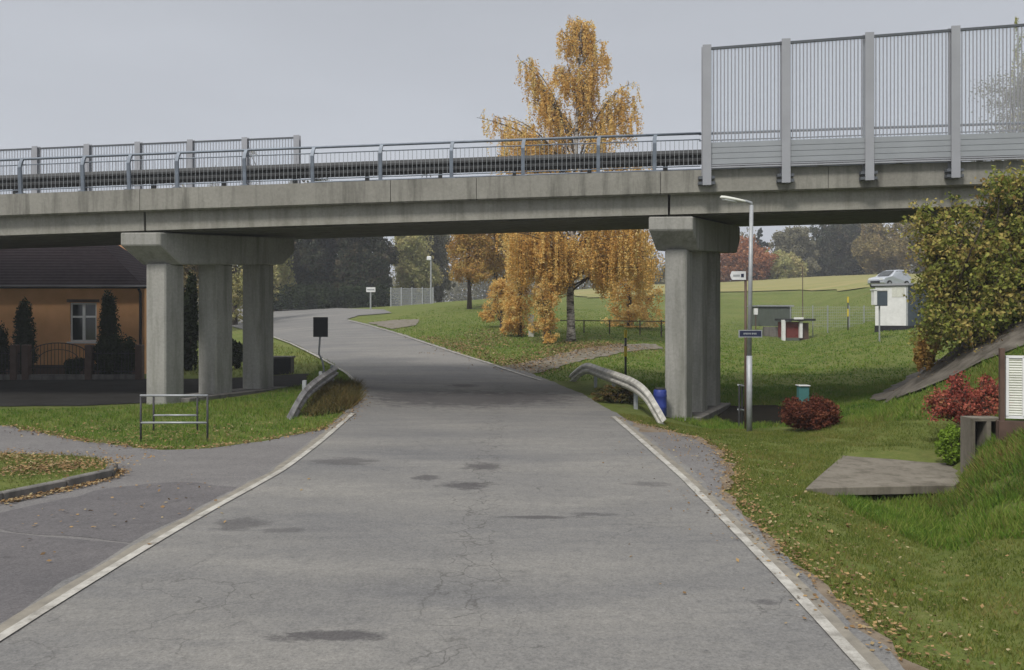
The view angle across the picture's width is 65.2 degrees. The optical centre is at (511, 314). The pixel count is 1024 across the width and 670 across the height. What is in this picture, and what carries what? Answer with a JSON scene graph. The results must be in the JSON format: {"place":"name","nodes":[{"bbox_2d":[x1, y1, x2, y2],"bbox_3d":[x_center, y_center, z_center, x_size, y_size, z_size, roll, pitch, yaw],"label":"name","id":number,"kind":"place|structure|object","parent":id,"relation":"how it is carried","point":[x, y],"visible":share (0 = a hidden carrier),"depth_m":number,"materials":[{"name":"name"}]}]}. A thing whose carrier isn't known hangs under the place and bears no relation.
{"place":"outdoors","nodes":[
{"label":"outdoors","id":0,"kind":"place"},
{"bbox_2d":[0,532,127,622],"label":"pavement apron","id":1,"kind":"object","parent":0,"point":[29,574],"visible":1,"depth_m":8.03,"materials":[{"name":"asphalt"}]},
{"bbox_2d":[0,374,307,405],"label":"street","id":2,"kind":"structure","parent":0,"point":[53,392],"depth_m":26.07,"materials":[{"name":"asphalt"}]},
{"bbox_2d":[0,426,323,543],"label":"side road","id":3,"kind":"structure","parent":0,"point":[238,465],"depth_m":13.70,"materials":[{"name":"asphalt"}]},
{"bbox_2d":[0,454,107,490],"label":"traffic island","id":4,"kind":"structure","parent":3,"relation":"on","point":[26,483],"depth_m":12.00,"materials":[{"name":"green plant"}]},
{"bbox_2d":[0,450,110,491],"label":"grass tufts","id":5,"kind":"object","parent":4,"relation":"on","point":[73,465],"visible":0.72,"depth_m":12.53,"materials":[{"name":"plant"}]},
{"bbox_2d":[0,457,117,499],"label":"kerb","id":6,"kind":"structure","parent":4,"relation":"on","point":[106,472],"depth_m":11.41,"materials":[{"name":"concrete"}]},
{"bbox_2d":[0,447,163,480],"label":"fallen leaves","id":7,"kind":"object","parent":4,"relation":"on","point":[44,466],"visible":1,"depth_m":12.62,"materials":[{"name":"brown plant"}]},
{"bbox_2d":[0,482,235,541],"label":"pavement patch","id":8,"kind":"object","parent":3,"relation":"on","point":[105,517],"visible":1,"depth_m":10.11,"materials":[{"name":"asphalt"}]},
{"bbox_2d":[0,468,309,560],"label":"fallen leaves","id":9,"kind":"object","parent":3,"relation":"on","point":[118,473],"visible":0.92,"depth_m":11.16,"materials":[{"name":"brown plant"}]},
{"bbox_2d":[368,319,418,328],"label":"driveway","id":10,"kind":"structure","parent":0,"point":[392,324],"depth_m":59.59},
{"bbox_2d":[0,308,904,669],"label":"road","id":11,"kind":"structure","parent":0,"point":[446,510],"depth_m":8.01,"materials":[{"name":"asphalt"}]},
{"bbox_2d":[0,413,350,632],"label":"road edge line","id":12,"kind":"object","parent":11,"relation":"on","point":[21,615],"visible":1,"depth_m":8.40,"materials":[{"name":"paint"}]},
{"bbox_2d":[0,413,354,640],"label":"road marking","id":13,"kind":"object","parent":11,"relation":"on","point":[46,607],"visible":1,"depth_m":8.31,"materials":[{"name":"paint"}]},
{"bbox_2d":[611,416,874,669],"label":"road marking","id":14,"kind":"object","parent":11,"relation":"on","point":[852,653],"visible":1,"depth_m":7.55,"materials":[{"name":"paint"}]},
{"bbox_2d":[617,417,888,669],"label":"road edge grit","id":15,"kind":"object","parent":11,"relation":"on","point":[866,654],"visible":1,"depth_m":7.63,"materials":[{"name":"gravel"}]},
{"bbox_2d":[0,284,1023,669],"bbox_3d":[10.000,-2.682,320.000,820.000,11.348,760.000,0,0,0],"label":"ground","id":16,"kind":"structure","parent":0,"point":[732,306],"depth_m":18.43,"materials":[{"name":"green plant"}]},
{"bbox_2d":[0,320,11,373],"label":"shrub","id":17,"kind":"object","parent":16,"relation":"on","point":[4,343],"visible":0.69,"depth_m":31.17,"materials":[{"name":"green plant"}]},
{"bbox_2d":[11,297,39,373],"bbox_3d":[-19.145,1.038,31.401,0.998,3.518,0.998,0,0,0],"label":"clipped column shrub","id":18,"kind":"object","parent":16,"relation":"on","point":[24,331],"visible":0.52,"depth_m":31.24,"materials":[{"name":"green plant"}]},
{"bbox_2d":[0,342,143,379],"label":"iron fence","id":19,"kind":"object","parent":16,"relation":"on","point":[26,364],"visible":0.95,"depth_m":30.32,"materials":[{"name":"metal"}]},
{"bbox_2d":[63,357,84,373],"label":"clipped round shrub","id":20,"kind":"object","parent":16,"relation":"on","point":[69,365],"visible":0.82,"depth_m":31.30,"materials":[{"name":"green plant"}]},
{"bbox_2d":[0,245,185,373],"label":"house","id":21,"kind":"structure","parent":16,"relation":"on","point":[61,289],"depth_m":33.00,"materials":[{"name":"tile"}]},
{"bbox_2d":[67,299,98,342],"bbox_3d":[-17.688,0.284,33.020,1.340,1.816,0.240,0,0,0],"label":"window","id":22,"kind":"structure","parent":21,"relation":"in","point":[83,315],"depth_m":33.09,"materials":[{"name":"white paint"}]},
{"bbox_2d":[95,286,120,369],"bbox_3d":[-15.920,0.828,31.578,0.942,3.905,0.963,0,0,0],"label":"clipped column shrub","id":23,"kind":"object","parent":16,"relation":"on","point":[107,322],"visible":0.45,"depth_m":31.45,"materials":[{"name":"green plant"}]},
{"bbox_2d":[93,329,136,373],"bbox_3d":[-15.267,1.667,31.023,1.994,2.232,1.805,0,0,0],"label":"clipped round shrub","id":24,"kind":"object","parent":16,"relation":"on","point":[113,344],"visible":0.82,"depth_m":30.56,"materials":[{"name":"green plant"}]},
{"bbox_2d":[140,394,208,441],"bbox_3d":[-6.777,2.155,16.300,1.720,1.190,1.442,0,0,0],"label":"tubular rack","id":25,"kind":"object","parent":16,"relation":"on","point":[185,395],"visible":0.86,"depth_m":15.59,"materials":[{"name":"metal"}]},
{"bbox_2d":[0,364,355,449],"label":"grass tufts","id":26,"kind":"object","parent":16,"relation":"on","point":[227,404],"visible":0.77,"depth_m":18.65,"materials":[{"name":"plant"}]},
{"bbox_2d":[172,185,198,321],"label":"pale tree","id":27,"kind":"object","parent":16,"relation":"on","point":[194,268],"visible":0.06,"depth_m":60.99,"materials":[{"name":"beige plant"}]},
{"bbox_2d":[3,390,372,449],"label":"fallen leaves","id":28,"kind":"object","parent":16,"relation":"on","point":[170,438],"visible":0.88,"depth_m":16.30,"materials":[{"name":"brown plant"}]},
{"bbox_2d":[184,270,198,369],"bbox_3d":[-14.017,0.383,34.427,1.134,4.652,1.220,0,0,-33],"label":"tall shrub","id":29,"kind":"object","parent":16,"relation":"on","point":[191,327],"visible":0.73,"depth_m":34.27,"materials":[{"name":"green plant"}]},
{"bbox_2d":[232,265,242,324],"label":"pale tree","id":30,"kind":"object","parent":16,"relation":"on","point":[237,286],"visible":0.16,"depth_m":68.84,"materials":[{"name":"green plant"}]},
{"bbox_2d":[232,338,242,368],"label":"tall shrub","id":31,"kind":"object","parent":16,"relation":"on","point":[237,354],"visible":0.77,"depth_m":34.31,"materials":[{"name":"green plant"}]},
{"bbox_2d":[184,343,347,379],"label":"grass tufts","id":32,"kind":"object","parent":16,"relation":"on","point":[287,353],"visible":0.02,"depth_m":34.84,"materials":[{"name":"plant"}]},
{"bbox_2d":[273,356,295,374],"bbox_3d":[-9.248,2.166,31.250,1.426,1.067,0.600,0,0,0],"label":"utility box","id":33,"kind":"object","parent":16,"relation":"on","point":[283,364],"depth_m":31.00,"materials":[{"name":"black metal"}]},
{"bbox_2d":[273,256,296,310],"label":"thin tree","id":34,"kind":"object","parent":16,"relation":"on","point":[280,273],"visible":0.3,"depth_m":93.44,"materials":[{"name":"green plant"}]},
{"bbox_2d":[281,238,333,305],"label":"dense tree","id":35,"kind":"object","parent":16,"relation":"on","point":[307,259],"visible":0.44,"depth_m":97.79,"materials":[{"name":"grey plant"}]},
{"bbox_2d":[287,365,337,419],"bbox_3d":[-5.621,2.220,23.021,0.317,1.045,9.010,0,0,-5],"label":"guardrail","id":36,"kind":"object","parent":16,"relation":"on","point":[312,387],"visible":0.85,"depth_m":21.54,"materials":[{"name":"metal"}]},
{"bbox_2d":[313,317,327,372],"bbox_3d":[-6.391,1.299,26.759,0.481,2.419,0.147,0,0,0],"label":"road sign","id":37,"kind":"object","parent":16,"relation":"on","point":[320,327],"visible":0.91,"depth_m":26.69,"materials":[{"name":"metal"}]},
{"bbox_2d":[302,178,344,307],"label":"dense tree","id":38,"kind":"object","parent":16,"relation":"on","point":[333,248],"visible":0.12,"depth_m":102.51,"materials":[{"name":"green plant"}]},
{"bbox_2d":[291,372,370,416],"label":"tall weeds","id":39,"kind":"object","parent":16,"relation":"on","point":[349,393],"visible":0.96,"depth_m":21.53,"materials":[{"name":"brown plant"}]},
{"bbox_2d":[273,280,394,309],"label":"hedge","id":40,"kind":"object","parent":16,"relation":"on","point":[349,297],"visible":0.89,"depth_m":92.12,"materials":[{"name":"green plant"}]},
{"bbox_2d":[327,237,402,302],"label":"dense tree","id":41,"kind":"object","parent":16,"relation":"on","point":[358,261],"visible":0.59,"depth_m":97.65,"materials":[{"name":"grey plant"}]},
{"bbox_2d":[390,287,433,305],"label":"fence","id":42,"kind":"object","parent":16,"relation":"on","point":[398,293],"visible":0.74,"depth_m":89.98,"materials":[{"name":"metal"}]},
{"bbox_2d":[389,235,443,304],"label":"pale tree","id":43,"kind":"object","parent":16,"relation":"on","point":[413,266],"visible":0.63,"depth_m":106.56,"materials":[{"name":"green plant"}]},
{"bbox_2d":[427,256,431,303],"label":"street lamp","id":44,"kind":"object","parent":16,"relation":"on","point":[429,258],"visible":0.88,"depth_m":87.92,"materials":[{"name":"metal"}]},
{"bbox_2d":[422,235,456,302],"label":"pale tree","id":45,"kind":"object","parent":16,"relation":"on","point":[439,254],"visible":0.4,"depth_m":113.08,"materials":[{"name":"grey plant"}]},
{"bbox_2d":[445,234,493,308],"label":"orange tree","id":46,"kind":"object","parent":16,"relation":"on","point":[466,246],"visible":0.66,"depth_m":67.03,"materials":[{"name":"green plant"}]},
{"bbox_2d":[477,277,525,327],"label":"orange tree","id":47,"kind":"object","parent":16,"relation":"on","point":[498,293],"visible":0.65,"depth_m":51.78,"materials":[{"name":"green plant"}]},
{"bbox_2d":[471,233,531,305],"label":"orange tree","id":48,"kind":"object","parent":16,"relation":"on","point":[495,260],"visible":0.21,"depth_m":70.94,"materials":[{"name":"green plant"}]},
{"bbox_2d":[0,160,1023,420],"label":"road bridge","id":49,"kind":"structure","parent":16,"relation":"on","point":[256,232],"depth_m":21.28,"materials":[{"name":"concrete"}]},
{"bbox_2d":[0,135,300,193],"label":"noise barrier","id":50,"kind":"object","parent":49,"relation":"on","point":[88,150],"visible":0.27,"depth_m":29.79,"materials":[{"name":"metal"}]},
{"bbox_2d":[0,132,700,193],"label":"bridge railing","id":51,"kind":"object","parent":49,"relation":"on","point":[177,184],"visible":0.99,"depth_m":21.03,"materials":[{"name":"metal"}]},
{"bbox_2d":[0,149,982,193],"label":"guardrail","id":52,"kind":"object","parent":49,"relation":"on","point":[96,178],"visible":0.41,"depth_m":21.58,"materials":[{"name":"metal"}]},
{"bbox_2d":[315,161,961,182],"bbox_3d":[4.070,-4.596,28.482,23.005,1.454,0.060,0,0,4],"label":"bridge railing","id":53,"kind":"object","parent":49,"relation":"on","point":[564,173],"visible":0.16,"depth_m":28.65,"materials":[{"name":"metal"}]},
{"bbox_2d":[698,24,1023,185],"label":"noise barrier","id":54,"kind":"object","parent":49,"relation":"on","point":[953,148],"visible":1,"depth_m":19.77,"materials":[{"name":"metal"}]},
{"bbox_2d":[699,122,1023,166],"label":"bridge railing","id":55,"kind":"object","parent":49,"relation":"on","point":[852,128],"visible":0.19,"depth_m":20.36,"materials":[{"name":"metal"}]},
{"bbox_2d":[499,255,541,335],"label":"orange tree","id":56,"kind":"object","parent":16,"relation":"on","point":[517,312],"visible":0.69,"depth_m":46.70,"materials":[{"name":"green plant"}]},
{"bbox_2d":[417,328,663,376],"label":"fallen leaves","id":57,"kind":"object","parent":16,"relation":"on","point":[545,353],"visible":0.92,"depth_m":40.16,"materials":[{"name":"orange plant"}]},
{"bbox_2d":[527,247,565,342],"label":"orange tree","id":58,"kind":"object","parent":16,"relation":"on","point":[545,297],"visible":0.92,"depth_m":43.26,"materials":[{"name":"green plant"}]},
{"bbox_2d":[197,226,923,307],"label":"distant wood","id":59,"kind":"object","parent":16,"relation":"on","point":[456,291],"visible":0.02,"depth_m":209.52,"materials":[{"name":"grey plant"}]},
{"bbox_2d":[476,15,664,341],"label":"birch tree","id":60,"kind":"object","parent":16,"relation":"on","point":[596,256],"visible":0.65,"depth_m":44.48,"materials":[{"name":"orange plant"}]},
{"bbox_2d":[589,384,633,402],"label":"rough weeds","id":61,"kind":"object","parent":16,"relation":"on","point":[619,394],"visible":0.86,"depth_m":22.79,"materials":[{"name":"brown plant"}]},
{"bbox_2d":[560,320,664,336],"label":"field fence","id":62,"kind":"object","parent":16,"relation":"on","point":[640,321],"visible":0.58,"depth_m":49.97,"materials":[{"name":"brown wood"}]},
{"bbox_2d":[569,363,665,424],"bbox_3d":[3.037,2.252,23.830,0.544,1.188,10.661,0,0,-8],"label":"guardrail","id":63,"kind":"object","parent":16,"relation":"on","point":[637,388],"visible":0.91,"depth_m":22.25,"materials":[{"name":"metal"}]},
{"bbox_2d":[624,330,626,374],"bbox_3d":[4.402,1.583,31.000,0.115,1.977,0.115,0,0,23],"label":"marker post","id":64,"kind":"object","parent":16,"relation":"on","point":[625,352],"visible":0.89,"depth_m":30.96,"materials":[{"name":"metal"}]},
{"bbox_2d":[599,230,664,327],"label":"orange tree","id":65,"kind":"object","parent":16,"relation":"on","point":[637,307],"visible":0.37,"depth_m":55.54,"materials":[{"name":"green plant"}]},
{"bbox_2d":[653,388,666,416],"bbox_3d":[3.813,2.259,20.600,0.360,0.730,0.360,0,0,0],"label":"plastic drum","id":66,"kind":"object","parent":16,"relation":"on","point":[660,396],"visible":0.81,"depth_m":20.46,"materials":[{"name":"blue plastic"}]},
{"bbox_2d":[376,295,965,385],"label":"grass tufts","id":67,"kind":"object","parent":16,"relation":"on","point":[800,356],"visible":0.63,"depth_m":41.35,"materials":[{"name":"plant"}]},
{"bbox_2d":[641,432,726,492],"bbox_3d":[3.164,2.490,13.921,1.085,0.009,6.084,0,0,0],"label":"lay by","id":68,"kind":"object","parent":16,"relation":"on","point":[689,460],"visible":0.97,"depth_m":14.11,"materials":[{"name":"gravel"}]},
{"bbox_2d":[720,196,752,430],"bbox_3d":[4.887,0.007,17.400,0.726,5.186,0.180,0,0,0],"label":"street lamp","id":69,"kind":"object","parent":16,"relation":"on","point":[748,362],"visible":0.96,"depth_m":17.36,"materials":[{"name":"metal"}]},
{"bbox_2d":[738,330,761,336],"bbox_3d":[5.161,0.416,17.325,0.508,0.162,0.026,0,0,0],"label":"street name sign","id":70,"kind":"object","parent":69,"relation":"attached to","point":[749,333],"visible":1,"depth_m":17.32,"materials":[{"name":"blue metal"}]},
{"bbox_2d":[730,269,746,428],"bbox_3d":[5.262,0.902,18.556,0.408,3.911,0.087,0,0,-10],"label":"direction sign","id":71,"kind":"object","parent":16,"relation":"on","point":[738,275],"visible":0.94,"depth_m":18.57,"materials":[{"name":"white metal"}]},
{"bbox_2d":[737,384,743,425],"bbox_3d":[5.524,2.334,19.327,0.075,1.332,0.333,0,0,36],"label":"ditch handrail","id":72,"kind":"object","parent":16,"relation":"on","point":[741,409],"visible":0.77,"depth_m":19.26,"materials":[{"name":"metal"}]},
{"bbox_2d":[717,405,783,423],"bbox_3d":[6.461,2.749,21.715,2.394,0.417,6.643,0,0,15],"label":"ditch","id":73,"kind":"object","parent":16,"relation":"on","point":[761,413],"visible":0.41,"depth_m":23.31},
{"bbox_2d":[753,228,769,249],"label":"conifer tree","id":74,"kind":"object","parent":16,"relation":"on","point":[761,243],"visible":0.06,"depth_m":164.48,"materials":[{"name":"green plant"}]},
{"bbox_2d":[747,305,793,336],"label":"metal shed","id":75,"kind":"structure","parent":16,"relation":"on","point":[767,315],"depth_m":60.98,"materials":[{"name":"metal"}]},
{"bbox_2d":[631,421,928,669],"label":"verge","id":76,"kind":"structure","parent":16,"relation":"on","point":[822,587],"depth_m":7.35,"materials":[{"name":"gravel"}]},
{"bbox_2d":[775,317,815,340],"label":"red hut","id":77,"kind":"object","parent":16,"relation":"on","point":[794,331],"visible":0.8,"depth_m":58.15,"materials":[{"name":"brown paint"}]},
{"bbox_2d":[796,384,810,402],"bbox_3d":[7.564,2.328,20.800,0.304,0.995,0.280,0,0,0],"label":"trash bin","id":78,"kind":"object","parent":16,"relation":"on","point":[803,391],"visible":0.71,"depth_m":20.70,"materials":[{"name":"teal plastic"}]},
{"bbox_2d":[778,393,843,430],"bbox_3d":[6.455,2.254,17.293,1.398,1.111,1.237,0,0,0],"label":"round bush","id":79,"kind":"object","parent":16,"relation":"on","point":[815,413],"visible":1,"depth_m":17.02,"materials":[{"name":"red plant"}]},
{"bbox_2d":[602,416,1023,669],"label":"fallen leaves","id":80,"kind":"object","parent":16,"relation":"on","point":[862,601],"visible":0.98,"depth_m":8.25,"materials":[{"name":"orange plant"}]},
{"bbox_2d":[636,300,1023,428],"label":"grass tufts","id":81,"kind":"object","parent":16,"relation":"on","point":[865,404],"visible":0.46,"depth_m":21.63,"materials":[{"name":"plant"}]},
{"bbox_2d":[790,305,874,335],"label":"wire fence","id":82,"kind":"object","parent":16,"relation":"on","point":[827,312],"visible":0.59,"depth_m":59.03,"materials":[{"name":"metal"}]},
{"bbox_2d":[799,438,933,512],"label":"grass tufts","id":83,"kind":"object","parent":16,"relation":"on","point":[818,493],"visible":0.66,"depth_m":14.30,"materials":[{"name":"plant"}]},
{"bbox_2d":[870,289,888,340],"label":"meter box on pole","id":84,"kind":"object","parent":16,"relation":"on","point":[879,298],"visible":0.91,"depth_m":40.80,"materials":[{"name":"metal"}]},
{"bbox_2d":[806,456,959,495],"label":"driveway slab","id":85,"kind":"structure","parent":16,"relation":"on","point":[851,475],"depth_m":12.21,"materials":[{"name":"concrete"}]},
{"bbox_2d":[868,270,910,287],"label":"parked car","id":86,"kind":"object","parent":16,"relation":"on","point":[890,276],"visible":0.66,"depth_m":75.30,"materials":[{"name":"silver metal"}]},
{"bbox_2d":[871,283,926,331],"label":"garden kiosk","id":87,"kind":"object","parent":16,"relation":"on","point":[896,313],"visible":0.78,"depth_m":45.40,"materials":[{"name":"white paint"}]},
{"bbox_2d":[912,321,941,371],"bbox_3d":[10.323,0.880,19.915,0.705,1.790,0.626,0,0,0],"label":"rusty shrub","id":88,"kind":"object","parent":16,"relation":"on","point":[924,356],"visible":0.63,"depth_m":19.79,"materials":[{"name":"orange plant"}]},
{"bbox_2d":[834,410,1023,551],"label":"grass tufts","id":89,"kind":"object","parent":16,"relation":"on","point":[920,512],"visible":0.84,"depth_m":10.40,"materials":[{"name":"plant"}]},
{"bbox_2d":[870,321,1023,401],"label":"stone channel","id":90,"kind":"object","parent":16,"relation":"on","point":[1013,338],"visible":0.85,"depth_m":17.96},
{"bbox_2d":[934,423,959,464],"bbox_3d":[7.276,2.284,13.194,0.629,1.008,0.528,0,0,0],"label":"leafy plant","id":91,"kind":"object","parent":16,"relation":"on","point":[948,443],"visible":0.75,"depth_m":13.12,"materials":[{"name":"green plant"}]},
{"bbox_2d":[885,160,1023,358],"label":"olive leaved tree","id":92,"kind":"object","parent":16,"relation":"on","point":[971,282],"visible":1,"depth_m":17.92,"materials":[{"name":"green plant"}]},
{"bbox_2d":[907,429,1023,516],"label":"tall weeds","id":93,"kind":"object","parent":16,"relation":"on","point":[957,505],"visible":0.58,"depth_m":10.83,"materials":[{"name":"green plant"}]},
{"bbox_2d":[921,370,1012,425],"bbox_3d":[8.159,1.653,14.188,1.593,1.338,1.632,0,0,-38],"label":"red shrub","id":94,"kind":"object","parent":16,"relation":"on","point":[961,400],"visible":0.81,"depth_m":14.00,"materials":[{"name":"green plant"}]},
{"bbox_2d":[960,416,998,472],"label":"hollow block","id":95,"kind":"structure","parent":16,"relation":"on","point":[974,430],"depth_m":12.18,"materials":[{"name":"concrete"}]},
{"bbox_2d":[961,57,1023,235],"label":"tall thin tree","id":96,"kind":"object","parent":16,"relation":"on","point":[1008,106],"visible":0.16,"depth_m":61.98,"materials":[{"name":"grey plant"}]},
{"bbox_2d":[996,348,1023,442],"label":"information board","id":97,"kind":"object","parent":16,"relation":"on","point":[1003,426],"visible":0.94,"depth_m":11.48,"materials":[{"name":"white paint"}]},
{"bbox_2d":[1011,16,1023,132],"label":"tall thin tree","id":98,"kind":"object","parent":16,"relation":"on","point":[1016,18],"visible":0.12,"depth_m":66.08,"materials":[{"name":"grey plant"}]},
{"bbox_2d":[0,0,1023,301],"label":"sky","id":99,"kind":"structure","parent":0,"point":[73,72],"materials":[{"name":"grey"}]},
{"bbox_2d":[503,343,662,372],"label":"path","id":100,"kind":"structure","parent":0,"point":[578,357],"depth_m":37.20,"materials":[{"name":"gravel"}]},
{"bbox_2d":[553,273,925,297],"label":"field","id":101,"kind":"structure","parent":0,"point":[843,282],"depth_m":109.40,"materials":[{"name":"plant"}]},
{"bbox_2d":[653,264,664,283],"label":"field edge tree","id":102,"kind":"object","parent":101,"relation":"on","point":[661,281],"visible":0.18,"depth_m":149.37,"materials":[{"name":"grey plant"}]},
{"bbox_2d":[720,235,778,281],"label":"field edge tree","id":103,"kind":"object","parent":101,"relation":"on","point":[738,260],"visible":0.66,"depth_m":146.25,"materials":[{"name":"red plant"}]},
{"bbox_2d":[757,249,808,278],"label":"field edge tree","id":104,"kind":"object","parent":101,"relation":"on","point":[787,265],"visible":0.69,"depth_m":146.79,"materials":[{"name":"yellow plant"}]},
{"bbox_2d":[768,225,821,276],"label":"field edge tree","id":105,"kind":"object","parent":101,"relation":"on","point":[794,240],"visible":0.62,"depth_m":152.84,"materials":[{"name":"grey plant"}]},
{"bbox_2d":[809,224,866,275],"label":"field edge tree","id":106,"kind":"object","parent":101,"relation":"on","point":[834,247],"visible":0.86,"depth_m":157.40,"materials":[{"name":"grey plant"}]},
{"bbox_2d":[851,223,904,273],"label":"field edge tree","id":107,"kind":"object","parent":101,"relation":"on","point":[872,250],"visible":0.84,"depth_m":148.62,"materials":[{"name":"beige plant"}]},
{"bbox_2d":[893,222,946,273],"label":"field edge tree","id":108,"kind":"object","parent":101,"relation":"on","point":[902,248],"visible":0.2,"depth_m":140.98,"materials":[{"name":"beige plant"}]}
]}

